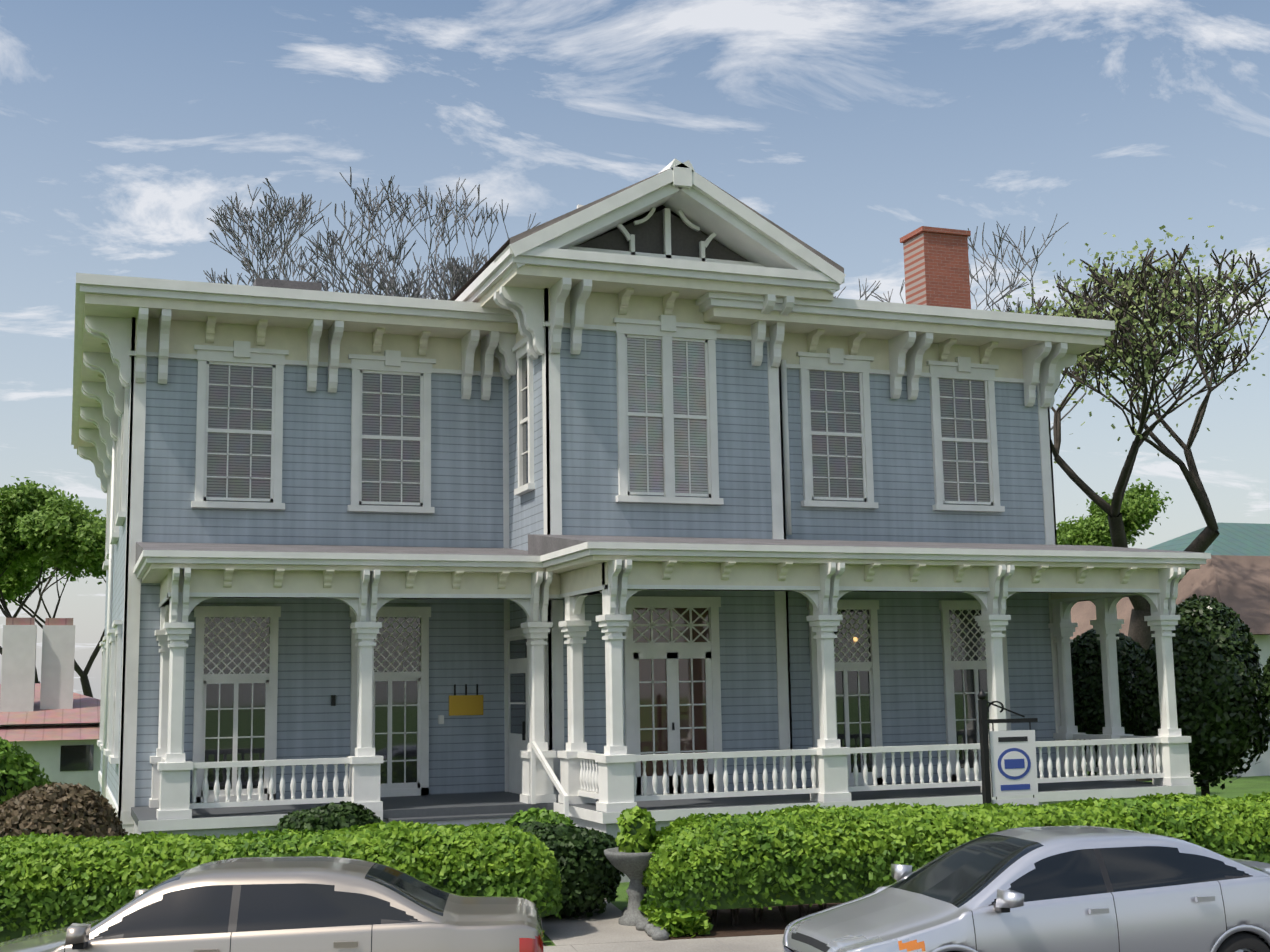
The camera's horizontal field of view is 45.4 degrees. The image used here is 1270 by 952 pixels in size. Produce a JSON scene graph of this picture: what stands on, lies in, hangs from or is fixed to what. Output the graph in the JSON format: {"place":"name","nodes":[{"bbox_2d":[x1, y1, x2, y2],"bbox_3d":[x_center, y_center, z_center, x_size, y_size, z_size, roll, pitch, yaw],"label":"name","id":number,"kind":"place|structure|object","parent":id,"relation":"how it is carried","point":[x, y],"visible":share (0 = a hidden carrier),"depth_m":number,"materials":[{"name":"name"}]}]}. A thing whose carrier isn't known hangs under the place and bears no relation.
{"place":"outdoors","nodes":[
{"label":"outdoors","id":0,"kind":"place"},
{"bbox_2d":[99,328,1055,806],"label":"house walls","id":1,"kind":"structure","parent":0,"point":[467,648],"depth_m":25.03,"materials":[{"name":"blue wood"}]},
{"bbox_2d":[203,337,991,789],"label":"windows","id":2,"kind":"structure","parent":1,"relation":"in","point":[259,487],"depth_m":24.74,"materials":[{"name":"grey glass"}]},
{"bbox_2d":[135,169,1200,563],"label":"house roof","id":3,"kind":"structure","parent":1,"relation":"on","point":[539,545],"depth_m":23.61,"materials":[{"name":"grey"}]},
{"bbox_2d":[900,226,970,308],"bbox_3d":[6.352,0.911,30.780,1.150,12.000,0.900,2,-9,-20],"label":"house chimney","id":4,"kind":"object","parent":3,"relation":"on","point":[936,265],"visible":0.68,"depth_m":31.16,"materials":[{"name":"red brick"}]},
{"bbox_2d":[541,900,657,945],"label":"walkway path","id":5,"kind":"structure","parent":0,"point":[603,927],"depth_m":16.47,"materials":[{"name":"concrete"}]},
{"bbox_2d":[0,0,1269,699],"label":"sky","id":6,"kind":"structure","parent":0,"point":[853,127],"materials":[{"name":"blue"}]},
{"bbox_2d":[543,934,783,951],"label":"sidewalk","id":7,"kind":"structure","parent":0,"point":[764,943],"depth_m":15.36,"materials":[{"name":"concrete"}]},
{"bbox_2d":[543,771,1269,945],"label":"lawn","id":8,"kind":"structure","parent":0,"point":[1242,786],"depth_m":35.49,"materials":[{"name":"green plant"}]},
{"bbox_2d":[0,737,51,804],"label":"green shrub","id":9,"kind":"object","parent":8,"relation":"on","point":[19,772],"visible":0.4,"depth_m":20.29,"materials":[{"name":"green plant"}]},
{"bbox_2d":[0,618,100,791],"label":"neighbouring house","id":10,"kind":"structure","parent":8,"relation":"on","point":[50,722],"depth_m":41.01,"materials":[{"name":"white paint"}]},
{"bbox_2d":[0,476,105,682],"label":"green tree","id":11,"kind":"object","parent":8,"relation":"on","point":[50,528],"visible":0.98,"depth_m":59.42,"materials":[{"name":"green plant"}]},
{"bbox_2d":[0,498,105,697],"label":"green tree","id":12,"kind":"object","parent":8,"relation":"on","point":[21,583],"visible":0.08,"depth_m":69.87,"materials":[{"name":"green plant"}]},
{"bbox_2d":[0,782,127,838],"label":"red shrub","id":13,"kind":"object","parent":8,"relation":"on","point":[75,810],"visible":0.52,"depth_m":19.28,"materials":[{"name":"brown plant"}]},
{"bbox_2d":[275,801,380,831],"bbox_3d":[-4.125,5.003,20.720,1.640,1.097,1.370,2,-9,-20],"label":"porch shrub","id":14,"kind":"object","parent":8,"relation":"on","point":[337,816],"visible":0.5,"depth_m":20.43,"materials":[{"name":"green plant"}]},
{"bbox_2d":[203,167,540,299],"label":"bare tree","id":15,"kind":"object","parent":8,"relation":"on","point":[459,278],"visible":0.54,"depth_m":48.04,"materials":[{"name":"grey plant"}]},
{"bbox_2d":[505,807,575,825],"bbox_3d":[-1.186,4.832,19.602,1.230,1.109,1.139,2,-9,-20],"label":"porch shrub","id":16,"kind":"object","parent":8,"relation":"on","point":[543,815],"visible":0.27,"depth_m":19.42,"materials":[{"name":"green plant"}]},
{"bbox_2d":[513,820,624,917],"bbox_3d":[-1.013,4.612,17.824,1.799,1.138,1.644,-3,-8,17],"label":"boxwood shrub","id":17,"kind":"object","parent":8,"relation":"on","point":[590,873],"visible":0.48,"depth_m":17.28,"materials":[{"name":"green plant"}]},
{"bbox_2d":[604,847,655,925],"bbox_3d":[0.029,4.604,16.929,0.740,0.850,0.740,2,-9,-20],"label":"urn planter","id":18,"kind":"object","parent":8,"relation":"on","point":[632,866],"visible":0.52,"depth_m":16.77,"materials":[{"name":"grey stone"}]},
{"bbox_2d":[615,805,658,852],"bbox_3d":[0.027,4.012,17.013,0.531,0.627,0.510,2,-9,-20],"label":"plant in urn","id":19,"kind":"object","parent":18,"relation":"in","point":[638,833],"visible":0.94,"depth_m":16.86,"materials":[{"name":"green plant"}]},
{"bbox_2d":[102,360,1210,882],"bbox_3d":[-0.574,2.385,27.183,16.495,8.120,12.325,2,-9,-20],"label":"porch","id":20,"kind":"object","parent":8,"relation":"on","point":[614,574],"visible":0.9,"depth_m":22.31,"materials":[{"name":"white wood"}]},
{"bbox_2d":[388,741,568,826],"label":"porch steps","id":21,"kind":"structure","parent":20,"relation":"attached to","point":[469,820],"depth_m":21.77,"materials":[{"name":"white wood"}]},
{"bbox_2d":[161,734,1164,808],"bbox_3d":[0.700,4.535,23.614,15.200,0.625,4.555,2,-9,-20],"label":"porch balustrade","id":22,"kind":"object","parent":20,"relation":"on","point":[588,778],"visible":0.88,"depth_m":21.81,"materials":[{"name":"white wood"}]},
{"bbox_2d":[543,903,841,945],"bbox_3d":[-0.851,4.912,16.475,80.000,0.145,2.047,1,-8,-11],"label":"garden bed","id":23,"kind":"object","parent":8,"relation":"on","point":[773,923],"visible":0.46,"depth_m":16.57,"materials":[{"name":"brown soil"}]},
{"bbox_2d":[0,820,562,941],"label":"hedge","id":24,"kind":"object","parent":23,"relation":"on","point":[52,881],"visible":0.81,"depth_m":15.48,"materials":[{"name":"green plant"}]},
{"bbox_2d":[542,896,712,940],"bbox_3d":[-0.987,4.789,16.265,3.753,0.343,2.022,2,-9,-20],"label":"groundcover plant","id":25,"kind":"object","parent":23,"relation":"on","point":[677,923],"visible":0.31,"depth_m":15.95,"materials":[{"name":"green plant"}]},
{"bbox_2d":[641,791,1269,926],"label":"hedge","id":26,"kind":"object","parent":23,"relation":"on","point":[800,856],"visible":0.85,"depth_m":16.62,"materials":[{"name":"green plant"}]},
{"bbox_2d":[977,689,1038,806],"bbox_3d":[4.811,4.003,19.391,0.860,2.560,0.120,2,-9,-20],"label":"sign post","id":27,"kind":"object","parent":8,"relation":"on","point":[1010,763],"visible":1,"depth_m":19.41,"materials":[{"name":"black metal"}]},
{"bbox_2d":[1070,628,1150,780],"bbox_3d":[9.336,4.798,29.288,2.134,3.784,2.184,2,-9,-20],"label":"holly tree","id":28,"kind":"object","parent":8,"relation":"on","point":[1087,684],"visible":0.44,"depth_m":28.75,"materials":[{"name":"green plant"}]},
{"bbox_2d":[1056,478,1172,546],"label":"green tree","id":29,"kind":"object","parent":8,"relation":"on","point":[1139,508],"visible":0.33,"depth_m":75.18,"materials":[{"name":"green plant"}]},
{"bbox_2d":[992,218,1269,780],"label":"spring tree","id":30,"kind":"object","parent":8,"relation":"on","point":[1130,290],"visible":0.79,"depth_m":36.93,"materials":[{"name":"green plant"}]},
{"bbox_2d":[1123,594,1269,796],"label":"holly tree","id":31,"kind":"object","parent":8,"relation":"on","point":[1223,714],"visible":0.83,"depth_m":25.71,"materials":[{"name":"green plant"}]},
{"bbox_2d":[1259,656,1269,712],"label":"bush","id":32,"kind":"object","parent":8,"relation":"on","point":[1265,683],"visible":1,"depth_m":25.04,"materials":[{"name":"green plant"}]},
{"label":"road asphalt","id":33,"kind":"structure","parent":0,"visible":0},
{"bbox_2d":[0,856,542,951],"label":"car","id":34,"kind":"object","parent":33,"relation":"on","point":[298,904],"visible":1,"depth_m":11.26,"materials":[{"name":"silver metal"}]},
{"bbox_2d":[782,825,1269,951],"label":"car","id":35,"kind":"object","parent":33,"relation":"on","point":[1080,888],"visible":1,"depth_m":12.54,"materials":[{"name":"silver metal"}]},
{"label":"ground","id":36,"kind":"structure","parent":0,"visible":0},
{"bbox_2d":[71,158,1114,834],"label":"house trim","id":37,"kind":"structure","parent":36,"relation":"on","point":[665,276],"depth_m":24.80,"materials":[{"name":"white wood"}]},
{"bbox_2d":[834,214,1109,429],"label":"bare tree","id":38,"kind":"object","parent":36,"relation":"on","point":[996,282],"visible":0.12,"depth_m":55.23,"materials":[{"name":"grey plant"}]},
{"bbox_2d":[1070,523,1269,776],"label":"neighbour buildings","id":39,"kind":"structure","parent":36,"relation":"on","point":[1233,572],"depth_m":43.72,"materials":[{"name":"pink"}]}
]}

